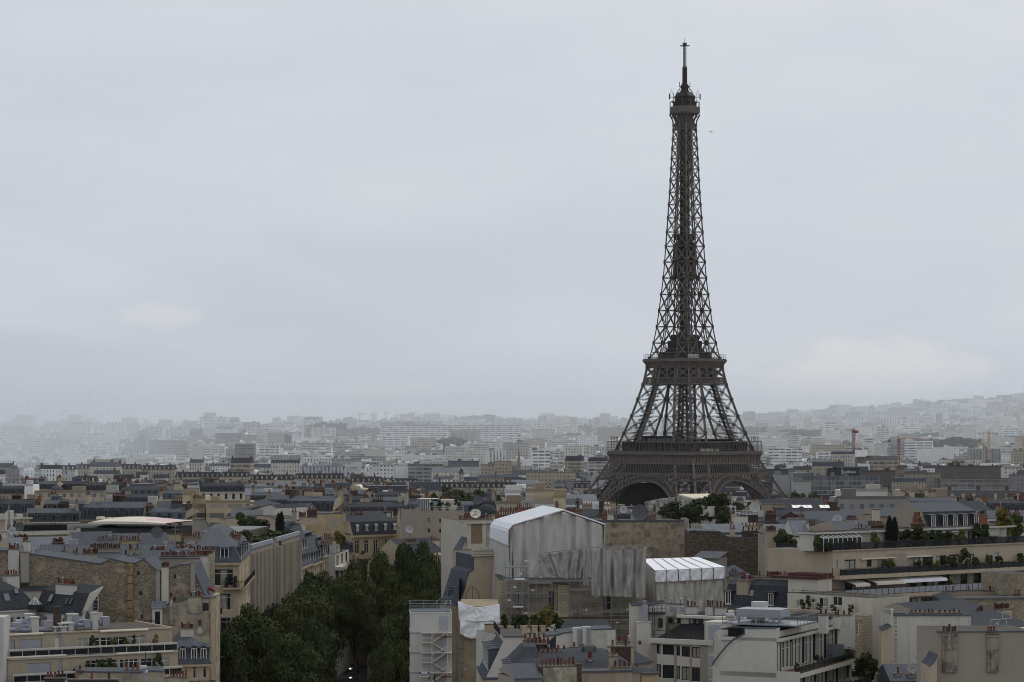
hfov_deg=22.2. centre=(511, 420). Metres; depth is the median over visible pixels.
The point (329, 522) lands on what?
gable house
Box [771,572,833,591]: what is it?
roof room
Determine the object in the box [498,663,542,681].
zinc house
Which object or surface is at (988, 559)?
terrace shrub
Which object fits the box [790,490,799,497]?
tree
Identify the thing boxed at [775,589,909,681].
beige wing
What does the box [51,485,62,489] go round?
domed building
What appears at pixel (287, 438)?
apartment block
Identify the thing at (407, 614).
plane tree
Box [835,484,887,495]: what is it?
apartment block
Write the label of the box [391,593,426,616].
plane tree
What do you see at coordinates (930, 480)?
apartment block
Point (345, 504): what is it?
mansard house
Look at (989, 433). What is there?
tower crane
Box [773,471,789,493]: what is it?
apartment block
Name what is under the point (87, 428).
apartment block
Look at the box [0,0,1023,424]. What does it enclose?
sky
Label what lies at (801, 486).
apartment block
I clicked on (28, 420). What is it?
apartment block
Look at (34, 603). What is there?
roof lantern
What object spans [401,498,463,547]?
grey block
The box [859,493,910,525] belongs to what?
zinc house
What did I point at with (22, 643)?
window
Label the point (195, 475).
apartment block
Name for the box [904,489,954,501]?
mansard house
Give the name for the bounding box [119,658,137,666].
window
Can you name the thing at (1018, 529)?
terrace shrub
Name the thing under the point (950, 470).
apartment block
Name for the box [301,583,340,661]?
plane tree
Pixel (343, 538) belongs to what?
roof shrub
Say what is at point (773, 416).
apartment block
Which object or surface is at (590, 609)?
scaffold
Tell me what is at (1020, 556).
terrace shrub
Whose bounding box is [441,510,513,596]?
cream house
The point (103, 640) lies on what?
window
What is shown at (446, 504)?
roof shrub
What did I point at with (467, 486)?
apartment block
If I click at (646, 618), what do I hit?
white stained tower
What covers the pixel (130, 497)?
mansard house
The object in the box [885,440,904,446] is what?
apartment block
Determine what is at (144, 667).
camera post
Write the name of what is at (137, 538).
zinc house
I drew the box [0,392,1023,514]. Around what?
distant rooftops
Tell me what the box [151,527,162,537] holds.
satellite dish
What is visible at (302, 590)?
plane tree
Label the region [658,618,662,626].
door
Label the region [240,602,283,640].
plane tree
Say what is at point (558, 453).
apartment block
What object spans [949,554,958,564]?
window
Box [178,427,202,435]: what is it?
apartment block
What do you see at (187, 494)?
apartment block
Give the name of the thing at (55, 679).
chimney stack
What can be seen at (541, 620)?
terrace tree
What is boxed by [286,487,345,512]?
mansard house
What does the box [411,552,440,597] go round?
plane tree
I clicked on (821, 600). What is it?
window
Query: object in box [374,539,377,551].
window
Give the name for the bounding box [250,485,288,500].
mansard house
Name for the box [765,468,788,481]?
apartment block
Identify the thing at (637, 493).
dark stand
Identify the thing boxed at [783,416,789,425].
apartment block
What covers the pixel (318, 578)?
plane tree
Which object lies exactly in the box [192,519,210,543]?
curved wall house
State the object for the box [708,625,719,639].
glass block window
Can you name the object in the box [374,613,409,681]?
plane tree
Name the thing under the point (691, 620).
window
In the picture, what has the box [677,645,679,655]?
window
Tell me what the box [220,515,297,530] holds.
beige hall
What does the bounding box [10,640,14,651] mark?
window
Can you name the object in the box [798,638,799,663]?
window
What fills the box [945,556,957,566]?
terrace shrub
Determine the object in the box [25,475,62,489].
mansard house
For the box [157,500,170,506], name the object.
apartment block
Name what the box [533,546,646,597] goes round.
scaffold netting
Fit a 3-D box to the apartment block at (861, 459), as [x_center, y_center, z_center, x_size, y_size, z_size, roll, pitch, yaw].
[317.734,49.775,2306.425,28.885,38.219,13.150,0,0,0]
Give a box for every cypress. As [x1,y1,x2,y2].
[275,512,280,530]
[279,511,284,530]
[885,515,893,540]
[892,517,898,540]
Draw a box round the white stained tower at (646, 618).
[629,600,665,658]
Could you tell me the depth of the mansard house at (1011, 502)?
791.45 m
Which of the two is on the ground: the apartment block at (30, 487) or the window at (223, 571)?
the apartment block at (30, 487)
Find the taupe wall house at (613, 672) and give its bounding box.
[582,649,632,681]
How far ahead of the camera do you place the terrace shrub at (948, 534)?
401.01 m
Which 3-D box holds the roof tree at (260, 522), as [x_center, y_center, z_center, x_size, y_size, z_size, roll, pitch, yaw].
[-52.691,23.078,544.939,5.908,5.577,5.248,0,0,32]
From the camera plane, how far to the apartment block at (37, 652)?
335.26 m
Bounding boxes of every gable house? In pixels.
[299,504,349,537]
[477,621,526,681]
[881,608,971,663]
[917,622,1023,681]
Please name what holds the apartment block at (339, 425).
on the ground
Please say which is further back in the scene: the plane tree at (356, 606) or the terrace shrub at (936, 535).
the plane tree at (356, 606)
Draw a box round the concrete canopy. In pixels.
[201,526,267,537]
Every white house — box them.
[0,570,35,624]
[21,586,95,611]
[36,577,102,625]
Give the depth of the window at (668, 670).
361.00 m
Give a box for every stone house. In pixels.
[0,541,31,588]
[21,550,222,656]
[685,524,759,577]
[932,586,1023,620]
[981,571,1023,595]
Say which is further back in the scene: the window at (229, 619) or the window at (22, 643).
the window at (229, 619)
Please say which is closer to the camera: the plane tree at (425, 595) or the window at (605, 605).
the window at (605, 605)
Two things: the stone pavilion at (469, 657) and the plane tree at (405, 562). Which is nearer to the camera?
the stone pavilion at (469, 657)
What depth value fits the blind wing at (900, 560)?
392.83 m
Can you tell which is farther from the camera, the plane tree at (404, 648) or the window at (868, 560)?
the plane tree at (404, 648)
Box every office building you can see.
[249,539,274,612]
[255,531,300,606]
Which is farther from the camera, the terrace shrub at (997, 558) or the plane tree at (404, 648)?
the plane tree at (404, 648)
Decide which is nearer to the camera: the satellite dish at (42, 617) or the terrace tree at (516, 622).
the satellite dish at (42, 617)
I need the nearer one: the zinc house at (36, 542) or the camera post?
the camera post
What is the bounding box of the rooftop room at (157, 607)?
[151,601,166,624]
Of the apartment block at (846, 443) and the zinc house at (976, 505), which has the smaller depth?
the zinc house at (976, 505)
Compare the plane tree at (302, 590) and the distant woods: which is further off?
the distant woods
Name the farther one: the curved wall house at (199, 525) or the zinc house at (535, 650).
the curved wall house at (199, 525)
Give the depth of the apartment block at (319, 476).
1880.16 m
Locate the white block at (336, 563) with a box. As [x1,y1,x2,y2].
[326,541,356,675]
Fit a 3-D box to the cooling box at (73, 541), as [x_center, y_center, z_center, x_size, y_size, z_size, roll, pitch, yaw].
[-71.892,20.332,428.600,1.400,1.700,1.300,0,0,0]
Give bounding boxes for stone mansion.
[306,508,396,664]
[494,574,639,644]
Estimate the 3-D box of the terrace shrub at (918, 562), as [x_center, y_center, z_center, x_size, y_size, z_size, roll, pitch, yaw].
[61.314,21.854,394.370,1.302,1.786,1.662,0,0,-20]
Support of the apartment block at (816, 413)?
on the ground
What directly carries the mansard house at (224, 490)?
on the ground
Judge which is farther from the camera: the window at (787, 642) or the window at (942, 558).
the window at (942, 558)
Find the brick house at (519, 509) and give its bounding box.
[489,501,558,518]
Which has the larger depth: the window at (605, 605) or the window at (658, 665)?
the window at (605, 605)
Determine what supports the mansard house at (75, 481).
on the ground
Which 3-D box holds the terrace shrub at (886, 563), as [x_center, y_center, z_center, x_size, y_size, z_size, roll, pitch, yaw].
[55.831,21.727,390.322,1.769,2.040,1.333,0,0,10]
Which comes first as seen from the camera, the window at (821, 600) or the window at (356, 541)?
the window at (821, 600)
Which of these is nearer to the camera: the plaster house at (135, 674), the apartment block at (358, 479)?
the plaster house at (135, 674)
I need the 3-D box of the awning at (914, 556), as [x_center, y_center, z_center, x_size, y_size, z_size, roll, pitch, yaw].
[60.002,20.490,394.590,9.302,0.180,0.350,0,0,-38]
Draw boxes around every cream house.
[440,549,493,607]
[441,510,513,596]
[444,577,459,681]
[635,665,659,681]
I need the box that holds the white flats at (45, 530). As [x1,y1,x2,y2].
[2,517,80,537]
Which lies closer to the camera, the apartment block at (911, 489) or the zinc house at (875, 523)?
the zinc house at (875, 523)
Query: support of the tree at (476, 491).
on the ground
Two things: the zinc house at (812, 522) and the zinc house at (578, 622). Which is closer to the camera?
the zinc house at (578, 622)
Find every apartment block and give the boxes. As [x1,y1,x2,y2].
[2,425,33,434]
[7,606,181,681]
[16,414,35,428]
[24,480,38,498]
[35,463,77,477]
[35,486,104,501]
[44,421,60,430]
[68,415,83,430]
[69,424,92,433]
[74,474,98,481]
[77,462,140,475]
[104,485,119,501]
[106,422,125,431]
[131,432,170,438]
[140,463,176,479]
[148,496,157,505]
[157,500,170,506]
[159,419,173,428]
[175,470,220,481]
[175,489,210,518]
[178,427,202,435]
[182,489,197,517]
[203,412,216,428]
[203,428,216,436]
[205,496,254,525]
[217,416,227,425]
[220,456,269,461]
[221,469,250,480]
[250,472,294,483]
[255,424,286,429]
[258,443,279,457]
[266,431,302,437]
[284,435,291,442]
[295,471,344,482]
[300,463,345,476]
[306,427,379,442]
[314,422,346,427]
[350,455,372,462]
[351,474,382,483]
[372,463,393,477]
[380,424,520,441]
[384,476,417,482]
[394,463,407,477]
[408,462,442,481]
[425,480,474,491]
[448,459,478,466]
[475,480,516,492]
[481,462,494,474]
[495,460,511,473]
[496,495,522,510]
[504,485,521,500]
[521,494,555,516]
[526,468,575,487]
[526,482,557,500]
[532,428,553,437]
[538,416,546,427]
[550,449,563,458]
[550,458,564,463]
[553,418,561,427]
[553,479,565,488]
[553,489,566,508]
[562,434,576,439]
[565,479,574,493]
[570,417,575,427]
[573,480,589,493]
[578,424,592,434]
[593,417,599,427]
[599,413,609,421]
[600,421,620,424]
[621,417,627,426]
[662,418,667,434]
[715,488,761,498]
[742,420,782,426]
[743,411,754,420]
[755,413,769,420]
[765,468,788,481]
[769,412,777,420]
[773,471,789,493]
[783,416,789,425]
[788,468,795,491]
[790,420,802,429]
[791,472,879,493]
[791,479,810,496]
[803,417,810,428]
[813,411,820,419]
[816,450,831,457]
[820,410,830,414]
[823,422,837,437]
[826,466,859,475]
[829,488,910,513]
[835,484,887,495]
[840,425,872,435]
[840,441,851,445]
[855,456,869,465]
[857,461,869,470]
[860,468,894,493]
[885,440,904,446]
[887,445,903,457]
[894,484,929,497]
[895,466,904,477]
[902,470,940,488]
[913,438,942,446]
[925,488,959,500]
[935,463,1002,477]
[937,457,980,465]
[939,475,1008,488]
[945,429,955,437]
[947,485,1019,499]
[1001,452,1010,458]
[1001,464,1023,477]
[1006,427,1023,431]
[1009,470,1023,491]
[1011,448,1023,464]
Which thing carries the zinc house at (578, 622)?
on the ground
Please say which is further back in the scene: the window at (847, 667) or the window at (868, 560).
the window at (868, 560)
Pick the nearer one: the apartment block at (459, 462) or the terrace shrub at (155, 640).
the terrace shrub at (155, 640)
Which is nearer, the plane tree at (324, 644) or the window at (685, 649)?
the window at (685, 649)
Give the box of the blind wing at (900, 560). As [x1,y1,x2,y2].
[777,543,906,588]
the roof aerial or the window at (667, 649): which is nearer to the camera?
the window at (667, 649)
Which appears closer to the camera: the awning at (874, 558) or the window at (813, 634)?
the window at (813, 634)
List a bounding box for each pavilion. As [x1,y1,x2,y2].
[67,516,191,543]
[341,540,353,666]
[459,599,497,681]
[726,565,750,588]
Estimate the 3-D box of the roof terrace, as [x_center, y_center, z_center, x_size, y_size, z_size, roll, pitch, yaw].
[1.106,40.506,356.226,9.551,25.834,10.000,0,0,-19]
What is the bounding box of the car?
[349,672,358,680]
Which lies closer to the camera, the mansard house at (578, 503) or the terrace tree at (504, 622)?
the terrace tree at (504, 622)
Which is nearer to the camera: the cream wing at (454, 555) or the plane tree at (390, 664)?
the plane tree at (390, 664)
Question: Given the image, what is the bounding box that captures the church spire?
[516,447,520,469]
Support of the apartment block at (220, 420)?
on the ground
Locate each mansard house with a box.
[0,481,24,498]
[0,492,44,516]
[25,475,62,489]
[27,498,79,526]
[43,491,95,514]
[60,475,86,489]
[79,491,156,524]
[86,476,110,490]
[110,476,128,490]
[120,480,167,495]
[125,488,163,501]
[144,498,199,524]
[162,483,183,499]
[174,483,198,489]
[198,477,244,499]
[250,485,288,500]
[265,487,302,503]
[283,507,312,585]
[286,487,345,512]
[289,480,324,495]
[299,513,333,575]
[310,488,370,501]
[315,535,328,578]
[325,486,373,496]
[333,491,352,511]
[348,492,402,519]
[360,488,416,506]
[375,485,412,496]
[404,489,430,507]
[412,486,429,497]
[431,493,474,517]
[476,491,495,508]
[565,497,580,508]
[582,501,608,509]
[605,501,638,518]
[723,571,790,610]
[745,496,796,507]
[803,494,839,510]
[883,501,987,527]
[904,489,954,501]
[956,495,980,500]
[980,491,1023,511]
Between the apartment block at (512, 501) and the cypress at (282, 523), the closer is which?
the cypress at (282, 523)
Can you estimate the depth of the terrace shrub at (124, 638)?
336.86 m
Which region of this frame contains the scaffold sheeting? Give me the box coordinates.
[458,601,499,638]
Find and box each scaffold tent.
[489,505,604,598]
[643,557,725,616]
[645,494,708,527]
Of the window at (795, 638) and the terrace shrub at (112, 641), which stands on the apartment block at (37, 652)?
the terrace shrub at (112, 641)
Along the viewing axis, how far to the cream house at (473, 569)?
427.18 m
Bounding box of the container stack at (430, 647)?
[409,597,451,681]
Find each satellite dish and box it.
[8,526,15,536]
[15,522,23,533]
[36,614,45,624]
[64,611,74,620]
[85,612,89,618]
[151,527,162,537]
[406,526,412,532]
[470,509,480,517]
[473,495,481,503]
[620,506,627,515]
[632,504,648,519]
[731,568,736,577]
[750,502,759,511]
[799,506,804,512]
[832,514,841,520]
[907,663,916,675]
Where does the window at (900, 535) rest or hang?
in the terraced apartments
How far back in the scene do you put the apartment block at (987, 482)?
1880.00 m
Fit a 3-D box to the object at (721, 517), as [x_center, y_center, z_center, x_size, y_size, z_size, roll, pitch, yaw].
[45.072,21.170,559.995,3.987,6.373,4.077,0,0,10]
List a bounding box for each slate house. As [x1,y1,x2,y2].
[368,536,440,679]
[396,506,414,538]
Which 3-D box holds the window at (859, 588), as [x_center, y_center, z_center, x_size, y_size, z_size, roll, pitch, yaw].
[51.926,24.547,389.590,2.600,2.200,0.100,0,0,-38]
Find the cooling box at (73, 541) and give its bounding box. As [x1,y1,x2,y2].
[68,540,77,543]
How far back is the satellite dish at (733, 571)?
435.93 m
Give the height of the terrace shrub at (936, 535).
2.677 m
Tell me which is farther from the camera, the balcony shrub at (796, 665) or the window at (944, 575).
the window at (944, 575)
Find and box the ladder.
[56,626,65,646]
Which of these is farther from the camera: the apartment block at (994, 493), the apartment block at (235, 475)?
the apartment block at (235, 475)
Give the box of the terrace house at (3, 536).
[0,531,26,541]
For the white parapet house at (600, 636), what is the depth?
344.62 m
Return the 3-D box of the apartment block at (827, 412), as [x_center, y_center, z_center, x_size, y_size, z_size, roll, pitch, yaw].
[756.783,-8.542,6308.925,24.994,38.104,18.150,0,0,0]
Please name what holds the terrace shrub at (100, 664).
on the apartment block at (37, 652)
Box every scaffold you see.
[457,634,465,681]
[504,560,527,619]
[527,574,551,609]
[569,582,642,638]
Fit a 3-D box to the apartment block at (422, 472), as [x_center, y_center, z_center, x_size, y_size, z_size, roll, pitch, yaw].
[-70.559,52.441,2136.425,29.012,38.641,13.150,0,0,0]
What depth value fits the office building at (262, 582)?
479.35 m
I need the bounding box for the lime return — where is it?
[921,651,937,681]
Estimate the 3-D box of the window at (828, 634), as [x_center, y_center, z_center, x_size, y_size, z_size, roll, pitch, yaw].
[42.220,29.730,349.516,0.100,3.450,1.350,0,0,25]
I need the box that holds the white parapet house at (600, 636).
[537,625,615,648]
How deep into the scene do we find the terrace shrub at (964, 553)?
400.16 m
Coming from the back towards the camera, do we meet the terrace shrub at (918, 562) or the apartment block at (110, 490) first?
the apartment block at (110, 490)
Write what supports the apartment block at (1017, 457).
on the ground
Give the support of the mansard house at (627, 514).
on the ground
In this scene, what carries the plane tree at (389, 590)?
on the ground
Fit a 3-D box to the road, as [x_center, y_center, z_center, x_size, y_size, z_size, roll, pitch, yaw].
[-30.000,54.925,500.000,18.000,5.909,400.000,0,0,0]
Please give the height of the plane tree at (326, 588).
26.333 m
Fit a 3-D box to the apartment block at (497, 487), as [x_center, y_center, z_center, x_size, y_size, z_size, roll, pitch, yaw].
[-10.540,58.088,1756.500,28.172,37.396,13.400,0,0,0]
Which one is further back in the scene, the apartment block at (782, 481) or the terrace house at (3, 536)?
the apartment block at (782, 481)
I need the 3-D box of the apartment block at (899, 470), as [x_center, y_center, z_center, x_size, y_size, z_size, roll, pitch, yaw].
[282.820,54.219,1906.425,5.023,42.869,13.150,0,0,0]
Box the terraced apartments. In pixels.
[767,524,1023,601]
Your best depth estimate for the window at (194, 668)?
357.75 m
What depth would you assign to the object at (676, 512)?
573.06 m
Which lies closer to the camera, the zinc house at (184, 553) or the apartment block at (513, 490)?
the zinc house at (184, 553)
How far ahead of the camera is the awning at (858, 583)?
386.52 m
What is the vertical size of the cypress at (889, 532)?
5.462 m
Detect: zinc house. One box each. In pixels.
[0,536,72,552]
[34,542,215,588]
[68,531,119,543]
[113,529,182,543]
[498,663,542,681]
[501,633,641,681]
[548,619,610,630]
[550,500,610,518]
[634,651,653,668]
[693,521,758,534]
[740,505,829,526]
[741,498,836,518]
[758,519,845,532]
[758,524,787,575]
[779,511,858,521]
[784,520,809,546]
[809,509,884,530]
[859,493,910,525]
[876,656,916,681]
[919,501,1001,510]
[976,508,1023,524]
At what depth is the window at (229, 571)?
430.48 m
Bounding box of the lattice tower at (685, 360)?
[587,43,787,501]
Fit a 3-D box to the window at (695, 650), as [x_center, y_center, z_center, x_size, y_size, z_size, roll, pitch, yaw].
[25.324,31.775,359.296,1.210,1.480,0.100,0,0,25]
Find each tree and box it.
[220,625,252,681]
[227,612,278,681]
[235,512,257,525]
[237,529,252,542]
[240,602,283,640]
[246,519,271,535]
[246,537,265,542]
[249,535,274,539]
[254,632,327,681]
[261,530,285,537]
[261,602,284,623]
[273,594,339,680]
[281,530,298,535]
[281,593,322,613]
[291,585,327,623]
[292,616,343,681]
[297,575,348,659]
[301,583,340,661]
[304,570,333,582]
[329,579,377,681]
[333,570,376,681]
[343,559,367,674]
[353,557,367,653]
[357,589,371,654]
[358,570,414,656]
[366,548,397,640]
[366,639,409,681]
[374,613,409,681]
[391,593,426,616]
[394,539,429,584]
[395,639,409,681]
[402,602,425,638]
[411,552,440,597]
[417,587,440,606]
[420,568,440,594]
[427,594,441,607]
[430,492,438,500]
[441,485,456,491]
[450,488,465,494]
[454,490,466,500]
[463,493,472,500]
[473,487,485,494]
[495,495,502,507]
[501,614,508,627]
[511,614,519,627]
[518,614,528,628]
[530,614,539,630]
[537,617,543,631]
[540,605,554,630]
[552,612,563,629]
[736,501,745,511]
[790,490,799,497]
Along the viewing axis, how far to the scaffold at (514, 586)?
400.76 m
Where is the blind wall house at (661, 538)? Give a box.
[511,508,684,631]
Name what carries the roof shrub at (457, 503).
on the grey block at (423, 520)
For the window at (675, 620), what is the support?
in the white flats at (683, 651)
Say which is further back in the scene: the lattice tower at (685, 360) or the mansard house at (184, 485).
the lattice tower at (685, 360)
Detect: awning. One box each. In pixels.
[843,579,869,586]
[860,557,887,559]
[866,578,905,584]
[888,555,931,557]
[896,575,946,582]
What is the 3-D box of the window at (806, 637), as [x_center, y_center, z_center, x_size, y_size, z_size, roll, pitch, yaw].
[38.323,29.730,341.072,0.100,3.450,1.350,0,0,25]
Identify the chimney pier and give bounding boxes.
[765,525,776,575]
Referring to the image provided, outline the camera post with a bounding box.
[140,665,147,681]
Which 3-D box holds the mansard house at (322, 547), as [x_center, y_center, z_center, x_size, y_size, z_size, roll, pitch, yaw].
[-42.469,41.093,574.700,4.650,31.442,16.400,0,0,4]
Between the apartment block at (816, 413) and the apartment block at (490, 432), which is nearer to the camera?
the apartment block at (490, 432)
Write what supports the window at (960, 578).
in the terraced apartments
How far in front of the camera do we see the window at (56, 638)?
333.63 m
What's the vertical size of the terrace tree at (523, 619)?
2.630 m
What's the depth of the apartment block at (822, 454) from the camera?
2700.00 m
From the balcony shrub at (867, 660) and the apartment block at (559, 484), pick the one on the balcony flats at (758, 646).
the balcony shrub at (867, 660)
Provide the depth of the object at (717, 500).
565.07 m
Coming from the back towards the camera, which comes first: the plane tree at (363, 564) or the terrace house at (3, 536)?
the plane tree at (363, 564)
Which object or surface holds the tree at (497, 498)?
on the ground
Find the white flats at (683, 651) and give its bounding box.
[648,597,769,681]
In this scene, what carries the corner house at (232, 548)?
on the ground
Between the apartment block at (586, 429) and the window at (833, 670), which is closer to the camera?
the window at (833, 670)
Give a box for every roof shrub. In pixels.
[333,530,341,551]
[338,535,345,551]
[437,500,443,510]
[444,502,450,509]
[454,498,460,509]
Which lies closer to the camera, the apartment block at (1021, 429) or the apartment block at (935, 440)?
the apartment block at (935, 440)
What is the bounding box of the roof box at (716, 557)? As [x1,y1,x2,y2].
[694,551,726,568]
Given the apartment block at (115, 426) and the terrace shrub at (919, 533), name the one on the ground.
the apartment block at (115, 426)
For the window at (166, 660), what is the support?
in the apartment block at (37, 652)
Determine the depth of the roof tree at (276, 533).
518.61 m
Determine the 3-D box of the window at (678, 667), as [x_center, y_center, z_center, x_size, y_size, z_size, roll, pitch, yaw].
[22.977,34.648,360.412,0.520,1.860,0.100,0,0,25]
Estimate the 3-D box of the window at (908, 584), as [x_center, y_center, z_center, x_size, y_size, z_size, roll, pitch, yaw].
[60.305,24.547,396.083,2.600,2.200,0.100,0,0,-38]
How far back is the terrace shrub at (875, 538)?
392.06 m
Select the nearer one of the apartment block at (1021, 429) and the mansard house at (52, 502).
the mansard house at (52, 502)
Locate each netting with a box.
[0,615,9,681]
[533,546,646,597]
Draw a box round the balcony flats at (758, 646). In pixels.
[712,601,871,681]
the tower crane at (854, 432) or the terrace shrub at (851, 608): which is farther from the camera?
the tower crane at (854, 432)
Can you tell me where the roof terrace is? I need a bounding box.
[476,623,551,681]
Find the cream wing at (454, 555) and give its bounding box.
[453,549,468,566]
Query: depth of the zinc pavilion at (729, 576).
440.00 m
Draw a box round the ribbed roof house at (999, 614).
[884,599,1023,628]
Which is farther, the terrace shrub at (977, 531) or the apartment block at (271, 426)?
the apartment block at (271, 426)
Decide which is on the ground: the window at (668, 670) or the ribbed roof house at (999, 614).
the ribbed roof house at (999, 614)
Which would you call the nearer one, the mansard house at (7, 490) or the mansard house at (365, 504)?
the mansard house at (365, 504)
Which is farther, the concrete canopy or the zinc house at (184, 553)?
the concrete canopy
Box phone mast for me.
[5,505,12,537]
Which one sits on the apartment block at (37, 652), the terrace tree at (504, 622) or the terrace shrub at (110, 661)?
the terrace shrub at (110, 661)
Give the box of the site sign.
[419,672,428,676]
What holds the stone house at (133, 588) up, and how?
on the ground
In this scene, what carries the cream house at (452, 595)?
on the ground
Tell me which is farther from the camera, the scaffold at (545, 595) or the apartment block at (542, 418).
the apartment block at (542, 418)
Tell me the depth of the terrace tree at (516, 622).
353.15 m
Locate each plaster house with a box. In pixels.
[75,663,164,681]
[163,591,219,681]
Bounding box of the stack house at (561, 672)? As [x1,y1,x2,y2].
[536,657,585,681]
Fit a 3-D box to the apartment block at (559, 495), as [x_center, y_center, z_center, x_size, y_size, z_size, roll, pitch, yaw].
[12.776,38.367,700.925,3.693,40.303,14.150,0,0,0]
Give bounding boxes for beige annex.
[878,623,891,673]
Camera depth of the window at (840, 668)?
349.12 m
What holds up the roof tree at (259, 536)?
on the office building at (287, 565)
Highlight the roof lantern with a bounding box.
[28,597,41,609]
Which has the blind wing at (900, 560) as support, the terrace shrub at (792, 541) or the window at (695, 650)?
the terrace shrub at (792, 541)
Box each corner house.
[162,524,254,631]
[172,619,211,681]
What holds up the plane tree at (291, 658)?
on the road
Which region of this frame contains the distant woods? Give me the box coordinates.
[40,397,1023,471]
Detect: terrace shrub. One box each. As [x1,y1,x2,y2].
[88,635,96,653]
[95,659,106,666]
[106,658,116,666]
[108,637,116,644]
[122,636,128,646]
[152,634,158,642]
[153,653,163,666]
[224,577,228,587]
[232,575,237,587]
[773,528,786,546]
[777,533,792,542]
[788,538,797,543]
[799,599,805,610]
[805,595,810,609]
[813,535,820,551]
[815,603,822,609]
[824,542,832,551]
[848,604,853,612]
[870,531,880,547]
[880,560,891,573]
[889,558,895,566]
[900,529,913,546]
[912,525,929,546]
[913,560,922,567]
[924,558,933,567]
[928,529,942,544]
[942,530,955,542]
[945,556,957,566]
[955,529,965,543]
[958,548,969,569]
[971,522,989,543]
[971,557,979,565]
[985,554,992,564]
[994,556,1003,563]
[995,507,1015,537]
[1006,513,1023,535]
[1016,553,1023,566]
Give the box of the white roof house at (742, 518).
[700,506,757,524]
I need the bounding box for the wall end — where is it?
[681,517,688,557]
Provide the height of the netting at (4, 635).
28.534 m
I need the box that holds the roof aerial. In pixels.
[174,523,175,551]
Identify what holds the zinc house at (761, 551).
on the ground
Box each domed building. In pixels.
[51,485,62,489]
[156,513,165,524]
[478,503,497,517]
[736,496,743,503]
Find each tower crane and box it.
[848,427,858,451]
[888,436,932,464]
[974,430,996,459]
[978,441,994,462]
[1017,436,1023,449]
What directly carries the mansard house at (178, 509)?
on the ground
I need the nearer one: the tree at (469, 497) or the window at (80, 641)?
the window at (80, 641)
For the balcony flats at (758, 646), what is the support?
on the ground
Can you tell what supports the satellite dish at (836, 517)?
on the zinc house at (875, 523)
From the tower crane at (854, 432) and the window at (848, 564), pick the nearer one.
the window at (848, 564)
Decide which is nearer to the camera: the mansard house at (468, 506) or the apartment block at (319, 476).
the mansard house at (468, 506)
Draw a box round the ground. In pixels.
[711,407,875,417]
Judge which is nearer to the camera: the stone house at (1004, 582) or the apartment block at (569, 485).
the stone house at (1004, 582)
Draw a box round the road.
[334,665,367,681]
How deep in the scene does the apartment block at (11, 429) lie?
4500.00 m
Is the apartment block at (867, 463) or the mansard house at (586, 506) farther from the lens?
the apartment block at (867, 463)
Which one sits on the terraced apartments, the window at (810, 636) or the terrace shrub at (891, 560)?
the terrace shrub at (891, 560)
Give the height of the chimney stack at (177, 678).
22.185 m
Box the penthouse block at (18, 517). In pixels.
[0,510,32,535]
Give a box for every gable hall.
[226,503,314,529]
[231,499,280,516]
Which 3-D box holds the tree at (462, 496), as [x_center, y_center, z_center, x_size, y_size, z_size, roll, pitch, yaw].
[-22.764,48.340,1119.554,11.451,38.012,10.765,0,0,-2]
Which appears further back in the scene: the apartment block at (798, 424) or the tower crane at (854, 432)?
the apartment block at (798, 424)
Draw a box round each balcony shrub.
[794,662,798,671]
[854,652,876,676]
[866,659,877,679]
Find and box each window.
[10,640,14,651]
[18,639,41,651]
[27,662,50,675]
[55,637,58,649]
[58,660,61,671]
[77,637,99,648]
[86,659,116,666]
[92,596,97,611]
[100,636,124,647]
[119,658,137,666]
[127,635,144,646]
[140,657,169,668]
[155,611,159,624]
[193,667,196,678]
[203,667,206,677]
[214,569,220,585]
[221,569,226,585]
[221,593,226,609]
[221,617,226,631]
[227,569,232,585]
[227,593,232,609]
[227,617,232,626]
[355,540,358,553]
[364,540,367,552]
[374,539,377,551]
[515,591,518,608]
[549,591,553,609]
[603,597,609,608]
[657,644,660,653]
[657,664,660,676]
[663,645,673,654]
[663,665,673,677]
[673,618,680,622]
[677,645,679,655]
[677,666,679,678]
[682,646,689,656]
[682,666,689,679]
[689,618,693,623]
[692,647,699,657]
[692,667,699,680]
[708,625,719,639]
[782,641,784,667]
[786,640,788,666]
[790,639,792,665]
[794,638,795,665]
[796,600,801,607]
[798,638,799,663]
[801,637,803,662]
[805,636,807,661]
[809,635,811,662]
[813,634,814,659]
[816,633,818,654]
[819,598,826,606]
[820,633,822,656]
[824,634,825,657]
[827,630,829,643]
[828,670,830,681]
[832,669,834,681]
[833,596,841,605]
[835,629,836,643]
[839,667,841,679]
[840,579,851,591]
[844,559,854,569]
[846,665,848,677]
[855,579,866,589]
[855,621,858,634]
[867,559,870,566]
[877,559,882,566]
[899,534,918,546]
[907,582,915,586]
[909,557,918,566]
[921,597,931,600]
[922,582,932,585]
[923,556,931,565]
[936,555,945,564]
[938,574,948,584]
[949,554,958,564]
[956,573,966,583]
[968,531,974,543]
[974,573,980,582]
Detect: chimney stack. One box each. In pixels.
[44,670,65,681]
[66,672,119,681]
[168,670,188,681]
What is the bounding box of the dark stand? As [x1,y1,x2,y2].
[607,478,667,505]
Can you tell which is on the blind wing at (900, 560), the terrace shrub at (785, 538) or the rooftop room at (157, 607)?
the terrace shrub at (785, 538)

